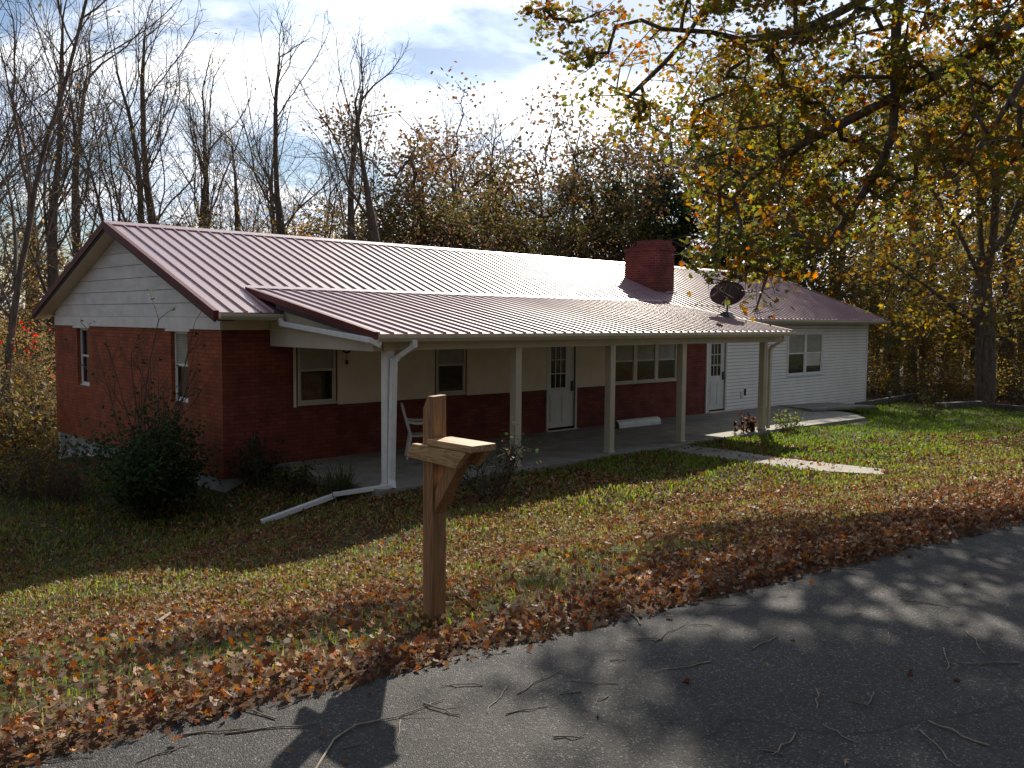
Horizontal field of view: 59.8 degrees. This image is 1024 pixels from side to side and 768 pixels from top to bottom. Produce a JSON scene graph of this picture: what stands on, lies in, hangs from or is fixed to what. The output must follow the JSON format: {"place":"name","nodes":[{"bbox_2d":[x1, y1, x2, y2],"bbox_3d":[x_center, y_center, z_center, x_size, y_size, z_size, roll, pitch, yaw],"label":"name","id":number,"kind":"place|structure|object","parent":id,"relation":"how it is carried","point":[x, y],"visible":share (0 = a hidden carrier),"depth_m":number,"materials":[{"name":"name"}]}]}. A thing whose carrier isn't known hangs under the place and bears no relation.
{"place":"outdoors","nodes":[
{"label":"outdoors","id":0,"kind":"place"},
{"bbox_2d":[0,318,1023,767],"bbox_3d":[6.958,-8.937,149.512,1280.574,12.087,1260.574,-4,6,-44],"label":"ground","id":1,"kind":"structure","parent":0,"point":[96,740],"depth_m":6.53,"materials":[{"name":"green plant"}]},
{"bbox_2d":[0,61,44,311],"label":"bare tree","id":2,"kind":"object","parent":1,"relation":"on","point":[11,277],"visible":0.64,"depth_m":29.65,"materials":[{"name":"brown plant"}]},
{"bbox_2d":[0,321,55,457],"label":"maple sapling","id":3,"kind":"object","parent":1,"relation":"on","point":[27,349],"visible":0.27,"depth_m":24.24,"materials":[{"name":"red plant"}]},
{"bbox_2d":[0,320,57,449],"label":"leafy tree","id":4,"kind":"object","parent":1,"relation":"on","point":[35,357],"visible":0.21,"depth_m":24.19,"materials":[{"name":"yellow plant"}]},
{"bbox_2d":[0,354,57,459],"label":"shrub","id":5,"kind":"object","parent":1,"relation":"on","point":[23,378],"visible":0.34,"depth_m":23.22,"materials":[{"name":"yellow plant"}]},
{"bbox_2d":[0,378,58,467],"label":"woodland shrub","id":6,"kind":"object","parent":1,"relation":"on","point":[24,425],"visible":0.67,"depth_m":22.02,"materials":[{"name":"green plant"}]},
{"bbox_2d":[0,351,58,467],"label":"woodland shrub","id":7,"kind":"object","parent":1,"relation":"on","point":[53,417],"visible":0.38,"depth_m":22.53,"materials":[{"name":"yellow plant"}]},
{"bbox_2d":[0,196,60,396],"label":"leafy tree","id":8,"kind":"object","parent":1,"relation":"on","point":[6,286],"visible":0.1,"depth_m":37.50,"materials":[{"name":"orange plant"}]},
{"bbox_2d":[0,419,66,493],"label":"garden shrub","id":9,"kind":"object","parent":1,"relation":"on","point":[5,470],"visible":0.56,"depth_m":17.27,"materials":[{"name":"green plant"}]},
{"bbox_2d":[0,224,80,400],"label":"leafy tree","id":10,"kind":"object","parent":1,"relation":"on","point":[31,302],"visible":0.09,"depth_m":36.41,"materials":[{"name":"orange plant"}]},
{"bbox_2d":[0,423,90,499],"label":"garden shrub","id":11,"kind":"object","parent":1,"relation":"on","point":[33,472],"visible":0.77,"depth_m":16.61,"materials":[{"name":"green plant"}]},
{"bbox_2d":[0,3,102,312],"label":"bare tree","id":12,"kind":"object","parent":1,"relation":"on","point":[6,147],"visible":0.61,"depth_m":32.12,"materials":[{"name":"brown plant"}]},
{"bbox_2d":[26,449,98,503],"bbox_3d":[-8.291,1.732,16.343,1.165,1.245,1.526,-4,6,-44],"label":"garden shrub","id":13,"kind":"object","parent":1,"relation":"on","point":[70,481],"visible":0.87,"depth_m":16.15,"materials":[{"name":"green plant"}]},
{"bbox_2d":[0,0,136,405],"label":"bare tree","id":14,"kind":"object","parent":1,"relation":"on","point":[52,276],"visible":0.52,"depth_m":35.28,"materials":[{"name":"brown plant"}]},
{"bbox_2d":[0,46,139,365],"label":"bare tree","id":15,"kind":"object","parent":1,"relation":"on","point":[60,202],"visible":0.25,"depth_m":45.38,"materials":[{"name":"brown plant"}]},
{"bbox_2d":[2,0,164,255],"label":"bare tree","id":16,"kind":"object","parent":1,"relation":"on","point":[76,241],"visible":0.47,"depth_m":43.19,"materials":[{"name":"brown plant"}]},
{"bbox_2d":[0,0,181,452],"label":"bare tree","id":17,"kind":"object","parent":1,"relation":"on","point":[18,279],"visible":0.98,"depth_m":25.17,"materials":[{"name":"brown plant"}]},
{"bbox_2d":[0,0,239,272],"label":"bare tree","id":18,"kind":"object","parent":1,"relation":"on","point":[139,182],"visible":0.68,"depth_m":37.85,"materials":[{"name":"brown plant"}]},
{"bbox_2d":[64,289,206,505],"bbox_3d":[-6.178,0.335,15.586,2.398,3.937,2.298,-4,6,-44],"label":"shrub","id":19,"kind":"object","parent":1,"relation":"on","point":[178,402],"visible":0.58,"depth_m":15.42,"materials":[{"name":"plant"}]},
{"bbox_2d":[44,381,227,526],"bbox_3d":[-5.989,1.210,14.836,2.639,2.510,3.271,-4,6,-44],"label":"garden shrub","id":20,"kind":"object","parent":1,"relation":"on","point":[151,475],"visible":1,"depth_m":14.65,"materials":[{"name":"green plant"}]},
{"bbox_2d":[29,0,245,261],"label":"bare tree","id":21,"kind":"object","parent":1,"relation":"on","point":[144,119],"visible":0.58,"depth_m":40.11,"materials":[{"name":"brown plant"}]},
{"bbox_2d":[147,76,261,229],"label":"bare tree","id":22,"kind":"object","parent":1,"relation":"on","point":[203,195],"visible":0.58,"depth_m":51.94,"materials":[{"name":"brown plant"}]},
{"bbox_2d":[146,27,267,227],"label":"bare tree","id":23,"kind":"object","parent":1,"relation":"on","point":[204,127],"visible":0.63,"depth_m":51.63,"materials":[{"name":"brown plant"}]},
{"bbox_2d":[165,97,309,234],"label":"bare tree","id":24,"kind":"object","parent":1,"relation":"on","point":[236,199],"visible":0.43,"depth_m":43.80,"materials":[{"name":"brown plant"}]},
{"bbox_2d":[216,419,290,489],"bbox_3d":[-4.423,1.304,15.521,1.263,1.400,1.357,-2,5,-30],"label":"garden shrub","id":25,"kind":"object","parent":1,"relation":"on","point":[249,466],"visible":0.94,"depth_m":15.50,"materials":[{"name":"green plant"}]},
{"bbox_2d":[187,0,364,238],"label":"bare tree","id":26,"kind":"object","parent":1,"relation":"on","point":[280,224],"visible":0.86,"depth_m":42.11,"materials":[{"name":"brown plant"}]},
{"bbox_2d":[226,106,338,233],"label":"bare tree","id":27,"kind":"object","parent":1,"relation":"on","point":[271,199],"visible":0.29,"depth_m":54.74,"materials":[{"name":"brown plant"}]},
{"bbox_2d":[269,454,325,498],"bbox_3d":[-3.583,1.626,14.868,0.920,0.893,0.810,2,4,22],"label":"garden shrub","id":28,"kind":"object","parent":1,"relation":"on","point":[301,477],"visible":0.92,"depth_m":14.85,"materials":[{"name":"green plant"}]},
{"bbox_2d":[279,133,355,237],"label":"bare tree","id":29,"kind":"object","parent":1,"relation":"on","point":[332,196],"visible":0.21,"depth_m":58.42,"materials":[{"name":"brown plant"}]},
{"bbox_2d":[258,190,384,241],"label":"leafy tree","id":30,"kind":"object","parent":1,"relation":"on","point":[311,227],"visible":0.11,"depth_m":46.77,"materials":[{"name":"brown plant"}]},
{"bbox_2d":[310,456,367,500],"bbox_3d":[-2.786,1.473,14.114,1.266,0.700,1.094,-4,6,-44],"label":"lily clump","id":31,"kind":"object","parent":1,"relation":"on","point":[340,482],"visible":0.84,"depth_m":14.10,"materials":[{"name":"green plant"}]},
{"bbox_2d":[268,0,430,241],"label":"bare tree","id":32,"kind":"object","parent":1,"relation":"on","point":[373,232],"visible":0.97,"depth_m":39.77,"materials":[{"name":"brown plant"}]},
{"bbox_2d":[282,15,420,240],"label":"bare tree","id":33,"kind":"object","parent":1,"relation":"on","point":[350,217],"visible":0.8,"depth_m":43.26,"materials":[{"name":"brown plant"}]},
{"bbox_2d":[300,61,506,251],"bbox_3d":[-5.874,-7.530,51.405,11.165,20.973,11.214,4,5,37],"label":"leafy tree","id":34,"kind":"object","parent":1,"relation":"on","point":[415,172],"visible":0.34,"depth_m":49.71,"materials":[{"name":"brown plant"}]},
{"bbox_2d":[284,124,554,253],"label":"leafy tree","id":35,"kind":"object","parent":1,"relation":"on","point":[426,185],"visible":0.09,"depth_m":55.77,"materials":[{"name":"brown plant"}]},
{"bbox_2d":[345,167,535,252],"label":"leafy tree","id":36,"kind":"object","parent":1,"relation":"on","point":[443,219],"visible":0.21,"depth_m":45.55,"materials":[{"name":"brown plant"}]},
{"bbox_2d":[402,80,495,246],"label":"bare tree","id":37,"kind":"object","parent":1,"relation":"on","point":[449,163],"visible":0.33,"depth_m":60.00,"materials":[{"name":"brown plant"}]},
{"bbox_2d":[356,167,543,252],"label":"leafy tree","id":38,"kind":"object","parent":1,"relation":"on","point":[465,242],"visible":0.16,"depth_m":49.01,"materials":[{"name":"brown plant"}]},
{"bbox_2d":[406,394,495,625],"bbox_3d":[-0.331,0.861,4.739,0.177,1.595,0.543,-4,6,-44],"label":"mailbox post","id":39,"kind":"object","parent":1,"relation":"on","point":[447,461],"visible":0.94,"depth_m":4.76,"materials":[{"name":"brown wood"}]},
{"bbox_2d":[32,220,890,523],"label":"brick house","id":40,"kind":"structure","parent":1,"relation":"on","point":[488,344],"depth_m":19.10,"materials":[{"name":"red brick"}]},
{"bbox_2d":[80,328,89,385],"bbox_3d":[-9.829,-0.620,20.579,0.085,1.345,0.790,-4,6,-44],"label":"window","id":41,"kind":"structure","parent":40,"relation":"in","point":[83,331],"depth_m":20.72,"materials":[{"name":"white paint"}]},
{"bbox_2d":[174,331,187,402],"bbox_3d":[-6.213,-0.321,16.840,0.085,1.345,0.770,-4,6,-44],"label":"window","id":42,"kind":"structure","parent":40,"relation":"in","point":[180,337],"depth_m":16.95,"materials":[{"name":"white paint"}]},
{"bbox_2d":[297,348,337,405],"bbox_3d":[-3.689,-0.234,16.825,0.860,1.255,0.085,-4,6,-44],"label":"window","id":43,"kind":"structure","parent":40,"relation":"in","point":[316,368],"depth_m":16.83,"materials":[{"name":"beige metal"}]},
{"bbox_2d":[436,349,466,395],"bbox_3d":[-1.313,-0.381,19.111,0.860,1.255,0.085,-4,6,-44],"label":"window","id":44,"kind":"structure","parent":40,"relation":"in","point":[450,363],"depth_m":19.13,"materials":[{"name":"beige metal"}]},
{"bbox_2d":[546,346,577,431],"bbox_3d":[1.193,0.036,21.593,1.070,2.196,0.190,-4,6,-44],"label":"front door","id":45,"kind":"structure","parent":40,"relation":"in","point":[561,359],"depth_m":21.63,"materials":[{"name":"white wood"}]},
{"bbox_2d":[615,344,676,384],"bbox_3d":[3.588,-0.608,23.834,2.800,1.165,0.085,-4,6,-44],"label":"window","id":46,"kind":"structure","parent":40,"relation":"in","point":[635,364],"depth_m":23.85,"materials":[{"name":"white glass"}]},
{"bbox_2d":[707,343,727,412],"bbox_3d":[6.041,-0.242,26.260,0.960,2.156,0.190,-4,6,-44],"label":"side door","id":47,"kind":"structure","parent":40,"relation":"in","point":[717,350],"depth_m":26.31,"materials":[{"name":"white wood"}]},
{"bbox_2d":[710,281,744,317],"bbox_3d":[5.606,-2.207,23.362,0.811,0.962,0.828,-4,6,-44],"label":"satellite dish","id":48,"kind":"object","parent":40,"relation":"attached to","point":[736,294],"visible":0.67,"depth_m":23.20,"materials":[{"name":"grey metal"}]},
{"bbox_2d":[787,333,822,376],"bbox_3d":[9.833,-1.001,29.828,2.370,1.425,0.085,-4,6,-44],"label":"window","id":49,"kind":"structure","parent":40,"relation":"in","point":[805,349],"depth_m":29.81,"materials":[{"name":"white glass"}]},
{"bbox_2d":[378,88,597,251],"bbox_3d":[-1.521,-8.082,59.492,13.394,22.276,13.532,3,5,33],"label":"leafy tree","id":50,"kind":"object","parent":1,"relation":"on","point":[519,181],"visible":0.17,"depth_m":57.34,"materials":[{"name":"brown plant"}]},
{"bbox_2d":[447,91,548,248],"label":"bare tree","id":51,"kind":"object","parent":1,"relation":"on","point":[493,147],"visible":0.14,"depth_m":63.09,"materials":[{"name":"brown plant"}]},
{"bbox_2d":[456,414,544,503],"bbox_3d":[-0.443,1.227,13.486,1.816,1.541,1.147,-1,5,-24],"label":"garden shrub","id":52,"kind":"object","parent":1,"relation":"on","point":[512,454],"visible":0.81,"depth_m":13.54,"materials":[{"name":"green plant"}]},
{"bbox_2d":[443,89,570,248],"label":"tree","id":53,"kind":"object","parent":1,"relation":"on","point":[505,156],"visible":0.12,"depth_m":63.48,"materials":[{"name":"brown plant"}]},
{"bbox_2d":[0,402,1023,767],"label":"fallen leaves","id":54,"kind":"object","parent":1,"relation":"on","point":[928,518],"depth_m":6.96,"materials":[{"name":"brown plant"}]},
{"bbox_2d":[411,168,614,259],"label":"leafy tree","id":55,"kind":"object","parent":1,"relation":"on","point":[576,229],"visible":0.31,"depth_m":47.17,"materials":[{"name":"brown plant"}]},
{"bbox_2d":[507,182,607,258],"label":"leafy tree","id":56,"kind":"object","parent":1,"relation":"on","point":[567,241],"visible":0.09,"depth_m":49.39,"materials":[{"name":"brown plant"}]},
{"bbox_2d":[504,200,639,261],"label":"leafy tree","id":57,"kind":"object","parent":1,"relation":"on","point":[570,252],"visible":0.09,"depth_m":48.75,"materials":[{"name":"brown plant"}]},
{"bbox_2d":[436,73,717,261],"bbox_3d":[3.353,-7.945,53.960,15.989,21.480,20.745,0,4,-5],"label":"leafy tree","id":58,"kind":"object","parent":1,"relation":"on","point":[525,163],"visible":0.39,"depth_m":52.01,"materials":[{"name":"brown plant"}]},
{"bbox_2d":[515,133,671,260],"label":"leafy tree","id":59,"kind":"object","parent":1,"relation":"on","point":[633,167],"visible":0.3,"depth_m":53.62,"materials":[{"name":"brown plant"}]},
{"bbox_2d":[540,140,685,259],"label":"leafy tree","id":60,"kind":"object","parent":1,"relation":"on","point":[592,190],"visible":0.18,"depth_m":57.53,"materials":[{"name":"green plant"}]},
{"bbox_2d":[557,190,681,261],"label":"leafy tree","id":61,"kind":"object","parent":1,"relation":"on","point":[619,247],"visible":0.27,"depth_m":53.12,"materials":[{"name":"green plant"}]},
{"bbox_2d":[600,113,691,251],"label":"bare tree","id":62,"kind":"object","parent":1,"relation":"on","point":[635,185],"visible":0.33,"depth_m":56.09,"materials":[{"name":"brown plant"}]},
{"bbox_2d":[598,160,709,266],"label":"leafy tree","id":63,"kind":"object","parent":1,"relation":"on","point":[680,215],"visible":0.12,"depth_m":55.63,"materials":[{"name":"green plant"}]},
{"bbox_2d":[626,144,733,268],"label":"leafy tree","id":64,"kind":"object","parent":1,"relation":"on","point":[693,236],"visible":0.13,"depth_m":58.34,"materials":[{"name":"green plant"}]},
{"bbox_2d":[574,63,787,271],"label":"leafy tree","id":65,"kind":"object","parent":1,"relation":"on","point":[671,124],"visible":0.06,"depth_m":65.62,"materials":[{"name":"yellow plant"}]},
{"bbox_2d":[583,0,819,270],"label":"leafy tree","id":66,"kind":"object","parent":1,"relation":"on","point":[628,58],"visible":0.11,"depth_m":71.33,"materials":[{"name":"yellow plant"}]},
{"bbox_2d":[685,120,807,269],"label":"leafy tree","id":67,"kind":"object","parent":1,"relation":"on","point":[728,254],"visible":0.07,"depth_m":61.75,"materials":[{"name":"yellow plant"}]},
{"bbox_2d":[661,43,846,287],"bbox_3d":[18.179,-11.324,65.575,14.003,27.359,17.008,4,5,41],"label":"leafy tree","id":68,"kind":"object","parent":1,"relation":"on","point":[710,81],"visible":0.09,"depth_m":63.49,"materials":[{"name":"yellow plant"}]},
{"bbox_2d":[514,0,1023,327],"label":"oak tree","id":69,"kind":"object","parent":1,"relation":"on","point":[899,80],"visible":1,"depth_m":11.93,"materials":[{"name":"green plant"}]},
{"bbox_2d":[666,445,884,474],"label":"footpath","id":70,"kind":"structure","parent":1,"relation":"on","point":[721,453],"depth_m":17.55,"materials":[{"name":"concrete"}]},
{"bbox_2d":[680,2,885,290],"bbox_3d":[16.302,-10.358,50.240,13.196,24.444,16.053,0,4,-7],"label":"leafy tree","id":71,"kind":"object","parent":1,"relation":"on","point":[748,134],"visible":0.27,"depth_m":50.42,"materials":[{"name":"green plant"}]},
{"bbox_2d":[729,168,853,295],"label":"leafy tree","id":72,"kind":"object","parent":1,"relation":"on","point":[756,210],"visible":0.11,"depth_m":49.71,"materials":[{"name":"yellow plant"}]},
{"bbox_2d":[660,93,951,303],"bbox_3d":[18.028,-8.750,56.900,18.146,21.265,13.765,1,4,13],"label":"leafy tree","id":73,"kind":"object","parent":1,"relation":"on","point":[756,156],"visible":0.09,"depth_m":56.11,"materials":[{"name":"yellow plant"}]},
{"bbox_2d":[747,200,887,301],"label":"leafy tree","id":74,"kind":"object","parent":1,"relation":"on","point":[827,231],"visible":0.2,"depth_m":46.32,"materials":[{"name":"green plant"}]},
{"bbox_2d":[754,185,938,357],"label":"leafy tree","id":75,"kind":"object","parent":1,"relation":"on","point":[826,292],"visible":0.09,"depth_m":49.71,"materials":[{"name":"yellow plant"}]},
{"bbox_2d":[819,241,909,372],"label":"leafy tree","id":76,"kind":"object","parent":1,"relation":"on","point":[854,296],"visible":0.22,"depth_m":44.44,"materials":[{"name":"green plant"}]},
{"bbox_2d":[866,353,910,398],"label":"woodland shrub","id":77,"kind":"object","parent":1,"relation":"on","point":[881,385],"visible":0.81,"depth_m":36.08,"materials":[{"name":"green plant"}]},
{"bbox_2d":[807,123,972,387],"bbox_3d":[25.484,-8.271,60.351,12.921,19.144,10.435,2,4,23],"label":"leafy tree","id":78,"kind":"object","parent":1,"relation":"on","point":[897,230],"visible":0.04,"depth_m":59.89,"materials":[{"name":"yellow plant"}]},
{"bbox_2d":[830,207,950,386],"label":"leafy tree","id":79,"kind":"object","parent":1,"relation":"on","point":[880,239],"visible":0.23,"depth_m":45.99,"materials":[{"name":"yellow plant"}]},
{"bbox_2d":[852,39,931,384],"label":"bare tree","id":80,"kind":"object","parent":1,"relation":"on","point":[886,209],"visible":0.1,"depth_m":49.76,"materials":[{"name":"brown plant"}]},
{"bbox_2d":[867,293,929,393],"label":"leafy tree","id":81,"kind":"object","parent":1,"relation":"on","point":[887,350],"visible":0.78,"depth_m":38.57,"materials":[{"name":"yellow plant"}]},
{"bbox_2d":[800,91,1023,380],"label":"leafy tree","id":82,"kind":"object","parent":1,"relation":"on","point":[970,215],"visible":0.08,"depth_m":60.98,"materials":[{"name":"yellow plant"}]},
{"bbox_2d":[872,305,956,378],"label":"leafy tree","id":83,"kind":"object","parent":1,"relation":"on","point":[915,354],"visible":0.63,"depth_m":39.79,"materials":[{"name":"yellow plant"}]},
{"bbox_2d":[808,0,1023,406],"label":"oak tree","id":84,"kind":"object","parent":1,"relation":"on","point":[984,331],"visible":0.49,"depth_m":33.72,"materials":[{"name":"yellow plant"}]},
{"bbox_2d":[830,225,1001,392],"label":"leafy tree","id":85,"kind":"object","parent":1,"relation":"on","point":[918,262],"visible":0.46,"depth_m":41.75,"materials":[{"name":"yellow plant"}]},
{"bbox_2d":[870,235,974,387],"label":"leafy tree","id":86,"kind":"object","parent":1,"relation":"on","point":[921,347],"visible":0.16,"depth_m":46.68,"materials":[{"name":"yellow plant"}]},
{"bbox_2d":[870,29,983,389],"bbox_3d":[20.595,-9.070,46.305,4.740,20.208,7.060,-2,5,-33],"label":"bare tree","id":87,"kind":"object","parent":1,"relation":"on","point":[913,245],"visible":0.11,"depth_m":45.58,"materials":[{"name":"brown plant"}]},
{"bbox_2d":[893,351,963,401],"bbox_3d":[16.618,-0.155,35.593,2.828,2.328,4.416,2,5,26],"label":"woodland shrub","id":88,"kind":"object","parent":1,"relation":"on","point":[934,384],"visible":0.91,"depth_m":35.64,"materials":[{"name":"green plant"}]},
{"bbox_2d":[869,219,1017,376],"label":"leafy tree","id":89,"kind":"object","parent":1,"relation":"on","point":[950,241],"visible":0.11,"depth_m":49.66,"materials":[{"name":"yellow plant"}]},
{"bbox_2d":[919,315,973,393],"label":"leafy tree","id":90,"kind":"object","parent":1,"relation":"on","point":[943,354],"visible":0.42,"depth_m":42.30,"materials":[{"name":"yellow plant"}]},
{"bbox_2d":[872,36,1023,378],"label":"leafy tree","id":91,"kind":"object","parent":1,"relation":"on","point":[964,212],"visible":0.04,"depth_m":60.76,"materials":[{"name":"yellow plant"}]},
{"bbox_2d":[906,65,1013,384],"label":"bare tree","id":92,"kind":"object","parent":1,"relation":"on","point":[958,183],"visible":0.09,"depth_m":53.61,"materials":[{"name":"brown plant"}]},
{"bbox_2d":[909,53,1023,376],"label":"leafy tree","id":93,"kind":"object","parent":1,"relation":"on","point":[985,195],"visible":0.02,"depth_m":57.01,"materials":[{"name":"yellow plant"}]},
{"bbox_2d":[929,234,1023,392],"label":"leafy tree","id":94,"kind":"object","parent":1,"relation":"on","point":[967,288],"visible":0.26,"depth_m":44.08,"materials":[{"name":"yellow plant"}]},
{"bbox_2d":[930,207,1023,396],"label":"leafy tree","id":95,"kind":"object","parent":1,"relation":"on","point":[1014,234],"visible":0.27,"depth_m":41.89,"materials":[{"name":"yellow plant"}]},
{"bbox_2d":[945,5,1023,397],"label":"bare tree","id":96,"kind":"object","parent":1,"relation":"on","point":[1006,248],"visible":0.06,"depth_m":40.41,"materials":[{"name":"brown plant"}]},
{"bbox_2d":[956,357,1022,403],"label":"woodland shrub","id":97,"kind":"object","parent":1,"relation":"on","point":[1000,384],"visible":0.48,"depth_m":35.38,"materials":[{"name":"brown plant"}]},
{"bbox_2d":[964,314,1023,399],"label":"leafy tree","id":98,"kind":"object","parent":1,"relation":"on","point":[1011,362],"visible":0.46,"depth_m":39.32,"materials":[{"name":"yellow plant"}]},
{"bbox_2d":[0,0,1023,316],"label":"sky","id":99,"kind":"structure","parent":0,"point":[485,40],"materials":[{"name":"white"}]},
{"bbox_2d":[22,521,1023,767],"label":"driveway","id":100,"kind":"structure","parent":0,"point":[736,702],"depth_m":3.80,"materials":[{"name":"grey asphalt"}]},
{"bbox_2d":[273,415,800,496],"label":"porch pavement","id":101,"kind":"structure","parent":0,"point":[563,447],"depth_m":18.54,"materials":[{"name":"concrete"}]},
{"bbox_2d":[615,416,660,428],"bbox_3d":[3.177,0.969,22.671,1.600,0.188,0.280,-3,5,-41],"label":"storage trough","id":102,"kind":"object","parent":101,"relation":"on","point":[637,422],"visible":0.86,"depth_m":22.54,"materials":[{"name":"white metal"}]},
{"bbox_2d":[696,406,865,428],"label":"patio pavement","id":103,"kind":"structure","parent":0,"point":[823,418],"depth_m":25.51,"materials":[{"name":"concrete"}]},
{"bbox_2d":[777,402,874,410],"bbox_3d":[10.344,0.755,28.782,4.494,0.249,2.358,-4,6,-44],"label":"patio step","id":104,"kind":"object","parent":103,"relation":"on","point":[822,406],"visible":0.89,"depth_m":28.01,"materials":[{"name":"concrete"}]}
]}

